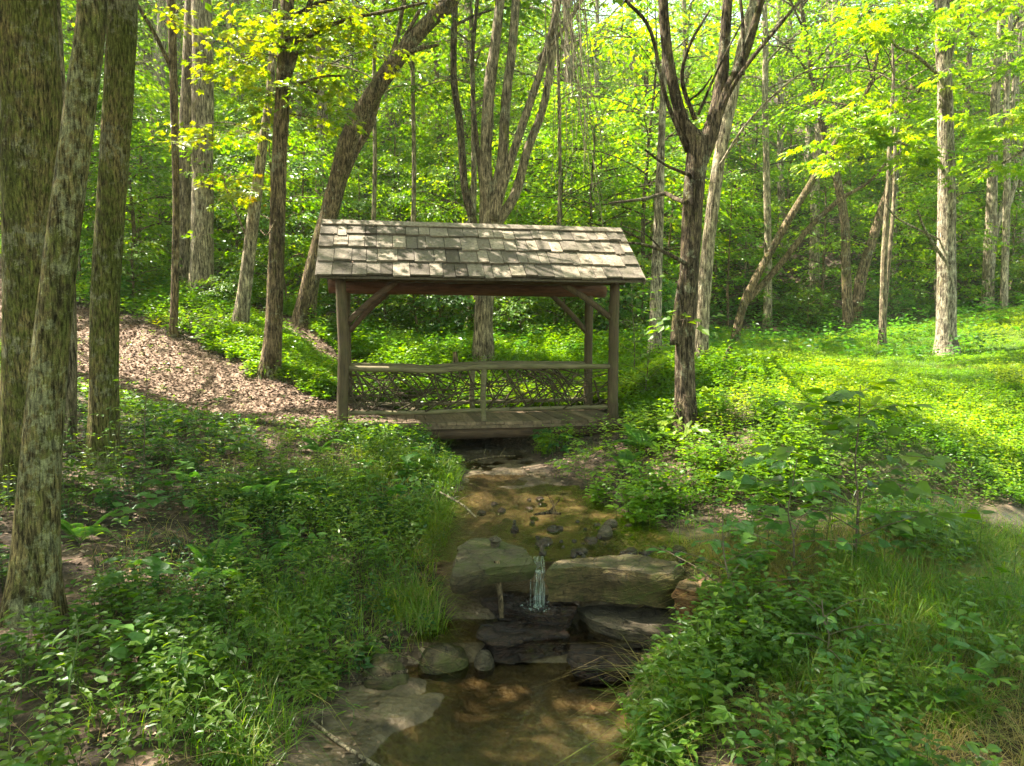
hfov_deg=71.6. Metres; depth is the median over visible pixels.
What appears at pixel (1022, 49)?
forest tree
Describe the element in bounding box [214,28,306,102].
young tree
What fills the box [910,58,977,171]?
young tree
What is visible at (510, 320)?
shrub
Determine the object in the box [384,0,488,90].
young tree
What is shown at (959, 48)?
young tree
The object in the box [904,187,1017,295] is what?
young tree
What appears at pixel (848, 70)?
forest tree
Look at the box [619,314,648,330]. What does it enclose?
shrub
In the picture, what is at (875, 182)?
young tree
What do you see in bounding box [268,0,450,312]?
thin tree
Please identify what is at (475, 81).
young tree
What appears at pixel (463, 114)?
young tree
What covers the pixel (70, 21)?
forest tree
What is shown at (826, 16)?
forest tree
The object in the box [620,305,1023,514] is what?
meadow ground cover
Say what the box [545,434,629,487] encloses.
leafy plant
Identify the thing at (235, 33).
forest tree
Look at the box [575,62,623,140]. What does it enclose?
young tree
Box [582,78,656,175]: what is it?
young tree
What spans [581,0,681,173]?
forest tree
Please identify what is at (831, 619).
shrub
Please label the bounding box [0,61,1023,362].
forest floor plants
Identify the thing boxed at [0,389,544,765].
bank undergrowth
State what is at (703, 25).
forest tree
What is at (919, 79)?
young tree
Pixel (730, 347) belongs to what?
leafy plant
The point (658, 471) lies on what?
leafy plant
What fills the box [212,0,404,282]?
forest tree
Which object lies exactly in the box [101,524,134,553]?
fallen branch
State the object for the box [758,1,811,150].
forest tree
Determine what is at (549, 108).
young tree
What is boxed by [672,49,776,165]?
young tree
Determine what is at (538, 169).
young tree
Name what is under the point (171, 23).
slender tree
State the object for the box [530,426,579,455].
leafy plant
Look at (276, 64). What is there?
young tree
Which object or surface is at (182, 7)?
forest tree
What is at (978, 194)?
young tree
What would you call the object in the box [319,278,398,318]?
shrub
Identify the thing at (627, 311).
shrub
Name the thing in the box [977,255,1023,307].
shrub
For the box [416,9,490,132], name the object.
young tree
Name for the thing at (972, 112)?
young tree
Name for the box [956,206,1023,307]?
young tree
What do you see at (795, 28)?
young tree
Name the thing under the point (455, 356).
stump
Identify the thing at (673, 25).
young tree
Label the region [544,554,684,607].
rock
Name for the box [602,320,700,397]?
shrub
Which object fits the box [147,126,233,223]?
young tree
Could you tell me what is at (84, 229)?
young tree
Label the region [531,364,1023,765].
bank undergrowth
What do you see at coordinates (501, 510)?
cobble
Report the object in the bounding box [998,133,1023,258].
young tree
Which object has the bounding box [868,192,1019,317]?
young tree
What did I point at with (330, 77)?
young tree
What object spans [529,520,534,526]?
cobble
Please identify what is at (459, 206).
young tree
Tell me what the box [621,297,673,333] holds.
shrub
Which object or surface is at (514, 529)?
cobble
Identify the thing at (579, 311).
shrub
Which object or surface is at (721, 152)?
pale tree
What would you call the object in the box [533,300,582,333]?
shrub
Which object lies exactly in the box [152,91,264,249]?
young tree
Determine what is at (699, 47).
young tree
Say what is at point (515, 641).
rock
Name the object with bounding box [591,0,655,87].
forest tree
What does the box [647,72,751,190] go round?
young tree
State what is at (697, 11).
young tree
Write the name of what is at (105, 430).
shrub
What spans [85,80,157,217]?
young tree
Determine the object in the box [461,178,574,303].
young tree
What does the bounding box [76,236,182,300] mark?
shrub
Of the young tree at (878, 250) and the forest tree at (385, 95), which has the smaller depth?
the young tree at (878, 250)
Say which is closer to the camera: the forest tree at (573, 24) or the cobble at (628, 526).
the cobble at (628, 526)
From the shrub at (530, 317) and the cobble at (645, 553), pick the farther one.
the shrub at (530, 317)
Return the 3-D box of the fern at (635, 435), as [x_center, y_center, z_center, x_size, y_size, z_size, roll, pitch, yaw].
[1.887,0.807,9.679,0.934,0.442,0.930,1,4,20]
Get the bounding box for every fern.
[61,508,128,543]
[178,534,256,585]
[203,473,321,531]
[234,542,293,581]
[262,524,339,564]
[280,481,340,503]
[297,438,349,454]
[358,440,394,460]
[606,449,644,476]
[613,423,681,454]
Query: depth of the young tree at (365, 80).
46.33 m
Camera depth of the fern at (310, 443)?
9.19 m
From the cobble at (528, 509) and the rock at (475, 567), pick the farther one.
the cobble at (528, 509)
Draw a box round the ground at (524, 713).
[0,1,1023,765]
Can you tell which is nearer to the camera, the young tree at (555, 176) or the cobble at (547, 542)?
the cobble at (547, 542)
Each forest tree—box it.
[0,0,100,241]
[62,0,184,226]
[62,2,177,60]
[64,12,138,60]
[65,0,213,110]
[70,0,176,199]
[105,0,238,179]
[137,0,263,84]
[140,0,167,132]
[175,0,181,107]
[177,0,267,210]
[181,0,271,111]
[212,0,355,193]
[212,0,378,232]
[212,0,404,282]
[249,2,343,144]
[294,0,422,201]
[305,0,401,180]
[334,0,448,182]
[348,0,493,220]
[349,0,447,161]
[404,0,543,189]
[426,0,573,183]
[466,0,637,221]
[477,1,542,73]
[518,0,660,219]
[526,0,593,127]
[527,0,636,103]
[576,0,731,234]
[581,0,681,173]
[582,0,672,145]
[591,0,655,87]
[609,0,760,240]
[669,0,744,92]
[669,0,874,259]
[671,0,773,237]
[673,0,786,156]
[676,0,711,87]
[706,1,801,152]
[712,0,853,200]
[731,0,795,99]
[745,0,897,181]
[746,0,924,290]
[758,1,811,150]
[770,1,842,128]
[774,0,839,76]
[779,0,983,285]
[792,0,897,139]
[794,0,911,235]
[833,0,989,157]
[833,1,961,203]
[889,0,1023,247]
[924,0,1023,265]
[925,1,1023,219]
[954,1,1023,89]
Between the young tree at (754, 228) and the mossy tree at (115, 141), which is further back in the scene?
the young tree at (754, 228)
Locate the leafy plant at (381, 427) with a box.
[357,420,402,445]
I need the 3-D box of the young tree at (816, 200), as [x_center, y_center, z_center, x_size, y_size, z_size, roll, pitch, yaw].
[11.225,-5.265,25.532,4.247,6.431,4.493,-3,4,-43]
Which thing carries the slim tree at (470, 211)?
on the ground at (524, 713)
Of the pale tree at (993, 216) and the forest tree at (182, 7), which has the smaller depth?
the pale tree at (993, 216)
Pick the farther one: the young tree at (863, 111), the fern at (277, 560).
the young tree at (863, 111)
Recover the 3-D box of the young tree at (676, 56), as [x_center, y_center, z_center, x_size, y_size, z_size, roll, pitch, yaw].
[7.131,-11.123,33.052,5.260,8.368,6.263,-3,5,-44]
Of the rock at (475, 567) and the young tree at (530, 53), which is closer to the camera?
the rock at (475, 567)
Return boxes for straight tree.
[170,0,235,305]
[179,0,191,297]
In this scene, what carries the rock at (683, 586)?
on the ground at (524, 713)
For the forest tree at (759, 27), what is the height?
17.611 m
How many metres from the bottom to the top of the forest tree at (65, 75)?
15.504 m
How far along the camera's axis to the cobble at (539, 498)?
8.17 m
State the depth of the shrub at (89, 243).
19.80 m
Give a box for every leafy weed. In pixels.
[17,613,110,734]
[148,635,218,731]
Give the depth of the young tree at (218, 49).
40.63 m
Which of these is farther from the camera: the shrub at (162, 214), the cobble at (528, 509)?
the shrub at (162, 214)
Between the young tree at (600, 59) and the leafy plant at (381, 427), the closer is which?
the leafy plant at (381, 427)
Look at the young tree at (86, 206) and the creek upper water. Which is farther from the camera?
the young tree at (86, 206)
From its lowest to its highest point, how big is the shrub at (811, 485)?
1.036 m
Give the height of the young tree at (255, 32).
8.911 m
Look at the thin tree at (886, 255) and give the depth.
18.90 m
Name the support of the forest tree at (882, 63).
on the ground at (524, 713)
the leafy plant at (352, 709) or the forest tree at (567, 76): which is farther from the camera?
the forest tree at (567, 76)
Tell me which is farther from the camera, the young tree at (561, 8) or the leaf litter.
the young tree at (561, 8)
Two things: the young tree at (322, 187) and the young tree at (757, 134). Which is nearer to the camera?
the young tree at (322, 187)
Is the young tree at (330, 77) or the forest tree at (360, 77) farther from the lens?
the young tree at (330, 77)
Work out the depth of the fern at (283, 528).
6.50 m
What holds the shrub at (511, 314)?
on the ground at (524, 713)
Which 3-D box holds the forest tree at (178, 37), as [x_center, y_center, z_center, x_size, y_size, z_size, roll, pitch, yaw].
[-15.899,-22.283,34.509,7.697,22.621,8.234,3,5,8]
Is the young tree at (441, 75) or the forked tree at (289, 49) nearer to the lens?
the forked tree at (289, 49)
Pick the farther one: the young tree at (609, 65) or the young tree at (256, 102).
the young tree at (609, 65)
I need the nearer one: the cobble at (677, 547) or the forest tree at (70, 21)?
the cobble at (677, 547)
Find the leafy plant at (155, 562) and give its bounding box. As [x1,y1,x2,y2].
[100,548,177,588]
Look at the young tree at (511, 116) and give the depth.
37.39 m
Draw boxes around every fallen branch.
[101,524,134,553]
[310,704,380,765]
[439,487,476,517]
[465,449,514,462]
[534,490,563,515]
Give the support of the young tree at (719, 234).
on the ground at (524, 713)
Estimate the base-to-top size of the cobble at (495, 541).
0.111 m
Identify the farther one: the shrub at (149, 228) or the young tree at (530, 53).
the young tree at (530, 53)
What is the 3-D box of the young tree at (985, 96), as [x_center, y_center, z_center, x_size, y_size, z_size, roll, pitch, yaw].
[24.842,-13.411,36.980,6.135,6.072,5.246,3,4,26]
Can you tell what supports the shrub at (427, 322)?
on the ground at (524, 713)
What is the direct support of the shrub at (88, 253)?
on the ground at (524, 713)
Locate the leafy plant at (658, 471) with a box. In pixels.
[612,461,700,502]
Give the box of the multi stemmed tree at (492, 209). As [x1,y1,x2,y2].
[472,0,657,370]
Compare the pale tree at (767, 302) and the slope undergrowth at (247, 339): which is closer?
the slope undergrowth at (247, 339)
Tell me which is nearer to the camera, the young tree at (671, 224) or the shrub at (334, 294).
the shrub at (334, 294)
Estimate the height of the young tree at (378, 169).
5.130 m
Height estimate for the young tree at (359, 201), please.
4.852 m
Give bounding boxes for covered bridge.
[315,219,645,439]
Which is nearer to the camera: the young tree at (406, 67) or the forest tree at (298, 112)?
the forest tree at (298, 112)
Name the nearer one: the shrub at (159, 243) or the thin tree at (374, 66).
the thin tree at (374, 66)
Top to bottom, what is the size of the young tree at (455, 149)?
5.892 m
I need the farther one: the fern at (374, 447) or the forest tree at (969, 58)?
the forest tree at (969, 58)
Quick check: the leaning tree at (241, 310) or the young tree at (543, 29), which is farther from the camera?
the young tree at (543, 29)
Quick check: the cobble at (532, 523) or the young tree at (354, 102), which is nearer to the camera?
the cobble at (532, 523)
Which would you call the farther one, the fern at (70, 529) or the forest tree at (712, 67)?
the forest tree at (712, 67)
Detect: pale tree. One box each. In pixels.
[138,0,254,241]
[583,0,666,352]
[684,0,848,325]
[694,0,849,363]
[869,0,1023,311]
[922,0,1023,308]
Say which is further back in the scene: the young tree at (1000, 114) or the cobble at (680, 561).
the young tree at (1000, 114)
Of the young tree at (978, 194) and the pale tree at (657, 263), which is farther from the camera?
the young tree at (978, 194)
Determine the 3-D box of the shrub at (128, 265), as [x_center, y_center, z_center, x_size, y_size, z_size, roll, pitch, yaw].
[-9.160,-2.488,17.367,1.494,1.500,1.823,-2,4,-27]
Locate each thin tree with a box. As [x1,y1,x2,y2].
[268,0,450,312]
[296,0,506,327]
[377,0,556,329]
[463,0,648,324]
[818,3,991,345]
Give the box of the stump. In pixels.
[453,352,457,362]
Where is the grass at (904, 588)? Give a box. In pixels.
[0,322,1023,765]
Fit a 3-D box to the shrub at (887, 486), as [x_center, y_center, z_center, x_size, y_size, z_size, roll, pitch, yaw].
[2.796,0.742,5.584,1.619,1.553,1.574,-3,5,-43]
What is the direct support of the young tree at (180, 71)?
on the ground at (524, 713)
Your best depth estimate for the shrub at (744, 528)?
5.04 m
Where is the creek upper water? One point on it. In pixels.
(510, 481)
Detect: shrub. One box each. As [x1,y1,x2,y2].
[75,405,161,484]
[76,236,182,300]
[79,230,130,263]
[79,239,92,267]
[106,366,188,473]
[122,250,170,291]
[124,215,169,247]
[141,189,171,222]
[144,231,171,257]
[151,396,259,456]
[196,269,266,306]
[214,251,254,298]
[215,239,327,311]
[287,279,335,310]
[317,279,378,321]
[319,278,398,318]
[324,291,432,335]
[353,295,412,327]
[360,294,466,334]
[379,295,470,333]
[397,295,474,334]
[436,295,507,330]
[464,295,554,331]
[465,296,553,335]
[494,305,554,330]
[507,296,608,332]
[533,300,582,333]
[551,253,676,336]
[551,285,609,329]
[579,279,676,342]
[582,298,634,326]
[584,275,671,366]
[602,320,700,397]
[619,279,677,326]
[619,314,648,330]
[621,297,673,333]
[645,497,819,596]
[679,223,747,262]
[697,456,891,582]
[728,588,917,672]
[737,378,996,563]
[759,298,797,317]
[779,287,840,329]
[857,287,916,324]
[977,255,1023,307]
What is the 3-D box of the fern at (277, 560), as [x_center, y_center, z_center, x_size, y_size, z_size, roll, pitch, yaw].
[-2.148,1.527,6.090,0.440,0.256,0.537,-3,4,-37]
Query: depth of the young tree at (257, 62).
34.57 m
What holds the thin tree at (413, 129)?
on the ground at (524, 713)
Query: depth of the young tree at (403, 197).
21.13 m
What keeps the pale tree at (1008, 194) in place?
on the ground at (524, 713)
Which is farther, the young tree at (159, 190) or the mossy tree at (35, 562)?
the young tree at (159, 190)
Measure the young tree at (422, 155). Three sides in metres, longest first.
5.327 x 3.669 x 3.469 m
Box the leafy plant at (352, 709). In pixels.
[336,699,368,725]
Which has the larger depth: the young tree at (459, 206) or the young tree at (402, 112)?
the young tree at (402, 112)
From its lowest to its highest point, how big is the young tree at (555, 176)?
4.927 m
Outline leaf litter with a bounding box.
[0,258,1023,765]
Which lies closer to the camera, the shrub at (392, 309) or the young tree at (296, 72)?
the shrub at (392, 309)
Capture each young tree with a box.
[0,98,164,258]
[0,146,161,283]
[60,0,141,230]
[61,0,71,73]
[62,2,105,78]
[67,54,231,277]
[83,83,179,266]
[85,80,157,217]
[125,142,244,271]
[125,171,227,259]
[127,85,268,251]
[135,4,241,85]
[136,3,167,78]
[136,108,263,232]
[142,38,229,114]
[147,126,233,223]
[152,53,250,150]
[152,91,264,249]
[154,13,235,90]
[154,126,313,273]
[179,98,357,288]
[181,0,275,101]
[213,0,259,92]
[213,0,348,146]
[213,102,309,252]
[213,155,302,283]
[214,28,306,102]
[214,64,294,229]
[214,154,344,277]
[215,26,308,145]
[216,46,310,158]
[219,2,266,95]
[230,57,363,255]
[244,0,357,113]
[256,115,353,281]
[257,154,386,298]
[291,39,424,203]
[294,26,361,127]
[301,138,395,240]
[304,36,402,147]
[320,168,401,299]
[328,0,393,111]
[328,137,411,219]
[343,24,394,108]
[345,95,447,221]
[346,141,433,221]
[365,1,447,109]
[367,11,540,221]
[369,151,434,221]
[370,188,463,317]
[377,27,481,181]
[381,122,460,221]
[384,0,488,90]
[390,0,503,165]
[391,51,445,121]
[391,98,502,222]
[392,155,533,224]
[403,142,531,308]
[415,0,524,156]
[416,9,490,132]
[420,81,573,220]
[439,177,525,222]
[440,36,522,144]
[458,109,548,217]
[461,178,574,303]
[466,56,602,218]
[467,116,585,225]
[476,78,524,162]
[477,11,574,161]
[477,75,649,303]
[483,5,553,114]
[493,94,683,279]
[505,0,625,123]
[505,123,620,321]
[513,6,602,133]
[516,0,614,112]
[526,132,596,225]
[528,76,617,195]
[537,0,758,313]
[551,120,651,292]
[559,12,636,134]
[564,136,752,317]
[573,66,627,162]
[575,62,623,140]
[576,42,623,151]
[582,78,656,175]
[589,37,623,92]
[596,183,670,274]
[596,187,646,254]
[602,48,711,199]
[603,88,673,183]
[606,144,746,298]
[608,39,658,111]
[616,57,666,136]
[618,113,720,265]
[620,31,740,186]
[631,32,713,139]
[638,0,710,133]
[640,47,807,307]
[640,165,743,265]
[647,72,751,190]
[668,0,750,93]
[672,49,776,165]
[673,168,785,324]
[695,51,813,201]
[701,193,807,292]
[709,89,803,192]
[717,169,798,273]
[731,59,804,167]
[735,57,846,233]
[748,19,831,136]
[762,152,893,313]
[784,39,882,139]
[792,7,890,152]
[797,136,906,255]
[825,68,924,158]
[830,11,875,105]
[834,96,936,221]
[835,183,936,308]
[842,72,957,178]
[842,127,959,259]
[863,34,976,167]
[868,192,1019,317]
[869,51,933,131]
[879,136,1023,267]
[882,122,1023,284]
[900,100,1002,200]
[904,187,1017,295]
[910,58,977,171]
[913,0,1023,113]
[915,2,1000,124]
[930,63,1023,169]
[931,3,997,113]
[932,68,989,166]
[954,48,1023,177]
[956,140,1023,287]
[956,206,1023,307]
[974,71,1023,166]
[981,78,1023,184]
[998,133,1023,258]
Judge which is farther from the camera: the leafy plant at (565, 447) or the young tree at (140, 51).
the young tree at (140, 51)
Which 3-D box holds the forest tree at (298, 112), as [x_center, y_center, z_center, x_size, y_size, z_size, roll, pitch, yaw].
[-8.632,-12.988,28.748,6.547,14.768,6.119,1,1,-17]
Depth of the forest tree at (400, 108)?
37.44 m
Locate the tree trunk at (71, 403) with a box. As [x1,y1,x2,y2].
[57,0,211,451]
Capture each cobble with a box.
[477,509,485,516]
[489,536,500,547]
[491,502,497,506]
[497,507,505,513]
[510,520,518,533]
[525,506,532,511]
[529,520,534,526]
[534,540,544,550]
[535,496,543,501]
[539,537,552,548]
[539,550,545,556]
[546,525,559,534]
[570,551,575,558]
[574,548,580,555]
[584,537,597,549]
[593,523,600,529]
[598,525,612,540]
[603,519,617,528]
[624,523,632,529]
[625,547,637,554]
[641,550,649,555]
[670,545,686,558]
[677,557,684,565]
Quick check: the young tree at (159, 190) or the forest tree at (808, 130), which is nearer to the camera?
the young tree at (159, 190)
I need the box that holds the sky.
[257,0,985,53]
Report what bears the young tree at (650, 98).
on the ground at (524, 713)
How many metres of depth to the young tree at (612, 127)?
22.82 m
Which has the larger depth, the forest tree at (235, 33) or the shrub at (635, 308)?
the forest tree at (235, 33)
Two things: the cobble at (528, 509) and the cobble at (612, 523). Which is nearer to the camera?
the cobble at (612, 523)
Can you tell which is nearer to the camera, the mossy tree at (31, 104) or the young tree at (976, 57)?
the mossy tree at (31, 104)
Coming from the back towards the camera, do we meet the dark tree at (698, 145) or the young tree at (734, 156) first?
the young tree at (734, 156)
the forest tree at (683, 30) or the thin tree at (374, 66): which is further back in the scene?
the forest tree at (683, 30)
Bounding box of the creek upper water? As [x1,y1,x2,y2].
[423,454,639,543]
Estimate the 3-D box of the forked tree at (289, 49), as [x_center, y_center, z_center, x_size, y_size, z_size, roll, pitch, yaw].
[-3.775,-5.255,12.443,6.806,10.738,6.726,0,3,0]
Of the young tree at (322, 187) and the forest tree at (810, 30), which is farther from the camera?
the forest tree at (810, 30)
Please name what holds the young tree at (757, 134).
on the ground at (524, 713)
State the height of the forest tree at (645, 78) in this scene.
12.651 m
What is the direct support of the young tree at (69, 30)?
on the ground at (524, 713)
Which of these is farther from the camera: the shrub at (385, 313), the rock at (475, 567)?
the shrub at (385, 313)
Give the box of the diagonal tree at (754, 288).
[730,0,1010,340]
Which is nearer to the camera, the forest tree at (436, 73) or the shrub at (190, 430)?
the shrub at (190, 430)
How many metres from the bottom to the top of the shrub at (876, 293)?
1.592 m
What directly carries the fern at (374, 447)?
on the ground at (524, 713)
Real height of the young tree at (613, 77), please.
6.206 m
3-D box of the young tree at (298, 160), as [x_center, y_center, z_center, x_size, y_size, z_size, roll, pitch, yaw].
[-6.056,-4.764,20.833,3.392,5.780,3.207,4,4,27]
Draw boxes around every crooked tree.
[686,0,953,329]
[797,0,1023,325]
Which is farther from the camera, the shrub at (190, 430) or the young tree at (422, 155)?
the young tree at (422, 155)
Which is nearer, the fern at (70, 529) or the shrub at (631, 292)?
the fern at (70, 529)
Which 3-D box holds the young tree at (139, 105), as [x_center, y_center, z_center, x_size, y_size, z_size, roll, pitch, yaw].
[-10.091,-5.542,19.146,4.164,6.743,4.406,-3,3,-2]
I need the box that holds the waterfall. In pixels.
[530,558,544,606]
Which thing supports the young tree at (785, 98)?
on the ground at (524, 713)
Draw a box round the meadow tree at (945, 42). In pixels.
[776,0,1023,357]
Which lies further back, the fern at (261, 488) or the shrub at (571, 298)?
the shrub at (571, 298)
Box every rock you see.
[362,653,408,689]
[418,641,468,681]
[449,538,536,593]
[474,650,493,675]
[476,619,569,664]
[479,591,577,635]
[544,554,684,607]
[567,630,641,687]
[577,604,678,648]
[671,574,724,620]
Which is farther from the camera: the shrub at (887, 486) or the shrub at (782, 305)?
the shrub at (782, 305)
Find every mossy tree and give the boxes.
[0,0,62,504]
[0,0,108,628]
[81,0,300,471]
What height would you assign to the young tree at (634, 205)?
7.041 m
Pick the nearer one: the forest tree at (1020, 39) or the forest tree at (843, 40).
the forest tree at (1020, 39)
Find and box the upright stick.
[494,560,503,617]
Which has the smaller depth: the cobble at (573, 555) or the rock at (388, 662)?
the rock at (388, 662)
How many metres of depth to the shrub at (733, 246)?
28.65 m
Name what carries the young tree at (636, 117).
on the ground at (524, 713)
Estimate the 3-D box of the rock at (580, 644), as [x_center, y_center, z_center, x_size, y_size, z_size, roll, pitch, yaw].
[0.668,2.031,5.255,0.559,0.226,0.654,0,3,0]
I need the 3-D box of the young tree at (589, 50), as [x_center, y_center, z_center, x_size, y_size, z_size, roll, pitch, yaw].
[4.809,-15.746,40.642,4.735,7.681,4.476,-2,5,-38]
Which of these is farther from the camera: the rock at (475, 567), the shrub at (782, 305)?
the shrub at (782, 305)
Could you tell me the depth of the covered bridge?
11.16 m
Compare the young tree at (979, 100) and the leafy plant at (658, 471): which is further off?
the young tree at (979, 100)
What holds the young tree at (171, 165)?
on the ground at (524, 713)
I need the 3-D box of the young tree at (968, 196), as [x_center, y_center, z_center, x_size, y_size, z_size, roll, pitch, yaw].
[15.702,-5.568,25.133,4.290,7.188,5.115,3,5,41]
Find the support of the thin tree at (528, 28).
on the ground at (524, 713)
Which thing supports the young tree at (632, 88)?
on the ground at (524, 713)
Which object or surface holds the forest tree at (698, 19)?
on the ground at (524, 713)
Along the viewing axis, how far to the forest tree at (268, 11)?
31.48 m
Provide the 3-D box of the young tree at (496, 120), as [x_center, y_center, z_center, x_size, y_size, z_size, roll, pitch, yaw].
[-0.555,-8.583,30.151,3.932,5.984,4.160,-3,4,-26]
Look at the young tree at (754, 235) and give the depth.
26.72 m
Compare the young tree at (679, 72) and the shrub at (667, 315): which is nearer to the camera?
the shrub at (667, 315)
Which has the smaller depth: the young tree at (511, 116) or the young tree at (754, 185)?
the young tree at (754, 185)
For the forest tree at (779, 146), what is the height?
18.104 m
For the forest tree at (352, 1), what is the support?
on the ground at (524, 713)
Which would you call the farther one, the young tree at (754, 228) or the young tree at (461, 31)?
the young tree at (461, 31)
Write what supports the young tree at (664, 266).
on the ground at (524, 713)
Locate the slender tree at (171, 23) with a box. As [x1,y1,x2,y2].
[138,0,221,337]
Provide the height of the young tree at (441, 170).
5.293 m
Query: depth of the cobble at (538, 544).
6.34 m
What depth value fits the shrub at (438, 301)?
17.58 m
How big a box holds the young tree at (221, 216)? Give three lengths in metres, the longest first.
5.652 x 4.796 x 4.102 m
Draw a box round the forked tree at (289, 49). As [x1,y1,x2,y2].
[180,0,445,379]
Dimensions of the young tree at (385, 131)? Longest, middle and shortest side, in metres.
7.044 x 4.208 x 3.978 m
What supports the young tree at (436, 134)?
on the ground at (524, 713)
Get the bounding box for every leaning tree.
[148,0,368,325]
[290,0,572,329]
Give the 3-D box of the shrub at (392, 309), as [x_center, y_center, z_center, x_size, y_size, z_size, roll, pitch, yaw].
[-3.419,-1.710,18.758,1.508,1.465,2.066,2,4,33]
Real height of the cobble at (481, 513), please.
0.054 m
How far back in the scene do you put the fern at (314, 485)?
7.57 m
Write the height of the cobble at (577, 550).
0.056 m
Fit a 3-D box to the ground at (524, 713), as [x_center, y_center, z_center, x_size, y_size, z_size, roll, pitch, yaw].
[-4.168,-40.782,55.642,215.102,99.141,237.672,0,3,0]
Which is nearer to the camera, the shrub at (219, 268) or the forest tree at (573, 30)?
the shrub at (219, 268)
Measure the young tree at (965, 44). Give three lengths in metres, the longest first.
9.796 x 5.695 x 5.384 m
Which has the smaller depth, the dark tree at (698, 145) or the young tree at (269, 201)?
the dark tree at (698, 145)
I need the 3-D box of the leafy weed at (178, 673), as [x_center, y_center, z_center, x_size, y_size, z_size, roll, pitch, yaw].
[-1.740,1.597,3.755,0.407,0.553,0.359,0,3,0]
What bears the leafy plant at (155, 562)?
on the ground at (524, 713)
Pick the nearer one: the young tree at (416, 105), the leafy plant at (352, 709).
the leafy plant at (352, 709)
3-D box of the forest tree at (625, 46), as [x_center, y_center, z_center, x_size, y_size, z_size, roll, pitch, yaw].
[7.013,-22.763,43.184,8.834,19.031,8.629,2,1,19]
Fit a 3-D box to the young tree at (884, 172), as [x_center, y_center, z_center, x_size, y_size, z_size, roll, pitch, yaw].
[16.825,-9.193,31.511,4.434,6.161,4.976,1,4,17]
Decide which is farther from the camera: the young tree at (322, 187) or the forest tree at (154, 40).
the forest tree at (154, 40)
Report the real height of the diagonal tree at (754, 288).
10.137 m
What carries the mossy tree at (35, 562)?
on the ground at (524, 713)
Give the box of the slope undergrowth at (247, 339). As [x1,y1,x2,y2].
[0,245,857,462]
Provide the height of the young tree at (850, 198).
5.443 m
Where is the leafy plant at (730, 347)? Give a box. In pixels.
[722,346,734,363]
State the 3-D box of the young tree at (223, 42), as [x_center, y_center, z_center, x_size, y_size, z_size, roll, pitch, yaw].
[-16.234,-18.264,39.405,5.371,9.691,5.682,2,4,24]
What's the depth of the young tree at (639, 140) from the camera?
26.61 m
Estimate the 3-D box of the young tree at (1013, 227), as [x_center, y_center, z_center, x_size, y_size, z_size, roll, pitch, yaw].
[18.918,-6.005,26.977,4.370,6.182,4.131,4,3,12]
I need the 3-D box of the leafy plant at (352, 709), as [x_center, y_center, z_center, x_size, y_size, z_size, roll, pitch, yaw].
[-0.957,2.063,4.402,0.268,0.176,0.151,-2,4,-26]
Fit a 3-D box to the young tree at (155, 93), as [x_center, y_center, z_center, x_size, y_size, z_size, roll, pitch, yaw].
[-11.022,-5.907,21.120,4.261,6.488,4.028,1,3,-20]
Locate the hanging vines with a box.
[545,0,620,226]
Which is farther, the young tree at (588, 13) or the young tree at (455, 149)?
the young tree at (588, 13)
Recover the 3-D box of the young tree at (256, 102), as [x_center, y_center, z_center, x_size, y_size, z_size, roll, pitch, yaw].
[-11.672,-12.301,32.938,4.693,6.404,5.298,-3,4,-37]
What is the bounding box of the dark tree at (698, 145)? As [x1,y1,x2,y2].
[608,0,801,442]
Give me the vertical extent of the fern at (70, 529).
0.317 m
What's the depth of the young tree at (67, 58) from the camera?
19.22 m
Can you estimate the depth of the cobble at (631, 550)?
6.09 m
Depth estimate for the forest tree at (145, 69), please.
31.40 m
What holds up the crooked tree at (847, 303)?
on the ground at (524, 713)
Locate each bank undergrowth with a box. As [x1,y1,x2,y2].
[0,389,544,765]
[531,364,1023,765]
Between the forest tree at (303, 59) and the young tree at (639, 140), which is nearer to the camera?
the young tree at (639, 140)
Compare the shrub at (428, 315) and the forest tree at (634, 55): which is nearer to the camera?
the shrub at (428, 315)
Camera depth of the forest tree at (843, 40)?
44.62 m
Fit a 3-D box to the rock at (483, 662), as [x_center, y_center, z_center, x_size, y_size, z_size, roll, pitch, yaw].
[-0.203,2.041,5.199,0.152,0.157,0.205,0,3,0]
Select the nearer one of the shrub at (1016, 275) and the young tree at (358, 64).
the shrub at (1016, 275)
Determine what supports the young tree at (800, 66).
on the ground at (524, 713)
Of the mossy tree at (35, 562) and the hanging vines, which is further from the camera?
the hanging vines
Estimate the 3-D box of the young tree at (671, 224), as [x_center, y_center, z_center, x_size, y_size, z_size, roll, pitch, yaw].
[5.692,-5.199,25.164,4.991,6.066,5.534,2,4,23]
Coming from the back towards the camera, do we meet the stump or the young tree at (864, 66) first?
the young tree at (864, 66)
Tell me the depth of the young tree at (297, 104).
26.57 m
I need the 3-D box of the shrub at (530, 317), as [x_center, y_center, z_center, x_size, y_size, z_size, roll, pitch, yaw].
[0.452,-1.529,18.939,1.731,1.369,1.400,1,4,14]
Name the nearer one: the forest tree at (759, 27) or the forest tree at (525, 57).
the forest tree at (525, 57)
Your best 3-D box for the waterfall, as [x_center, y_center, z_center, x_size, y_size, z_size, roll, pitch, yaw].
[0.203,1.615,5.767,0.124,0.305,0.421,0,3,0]
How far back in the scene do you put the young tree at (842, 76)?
41.87 m
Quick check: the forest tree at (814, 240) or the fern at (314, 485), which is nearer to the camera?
the fern at (314, 485)
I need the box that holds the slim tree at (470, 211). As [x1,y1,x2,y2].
[362,0,568,314]
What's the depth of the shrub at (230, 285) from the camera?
16.29 m
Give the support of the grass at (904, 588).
on the ground at (524, 713)
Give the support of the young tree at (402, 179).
on the ground at (524, 713)
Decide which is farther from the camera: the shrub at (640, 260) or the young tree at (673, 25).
the young tree at (673, 25)
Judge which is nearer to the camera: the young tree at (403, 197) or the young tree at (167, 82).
the young tree at (403, 197)
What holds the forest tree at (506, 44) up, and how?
on the ground at (524, 713)
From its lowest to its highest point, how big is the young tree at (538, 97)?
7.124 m

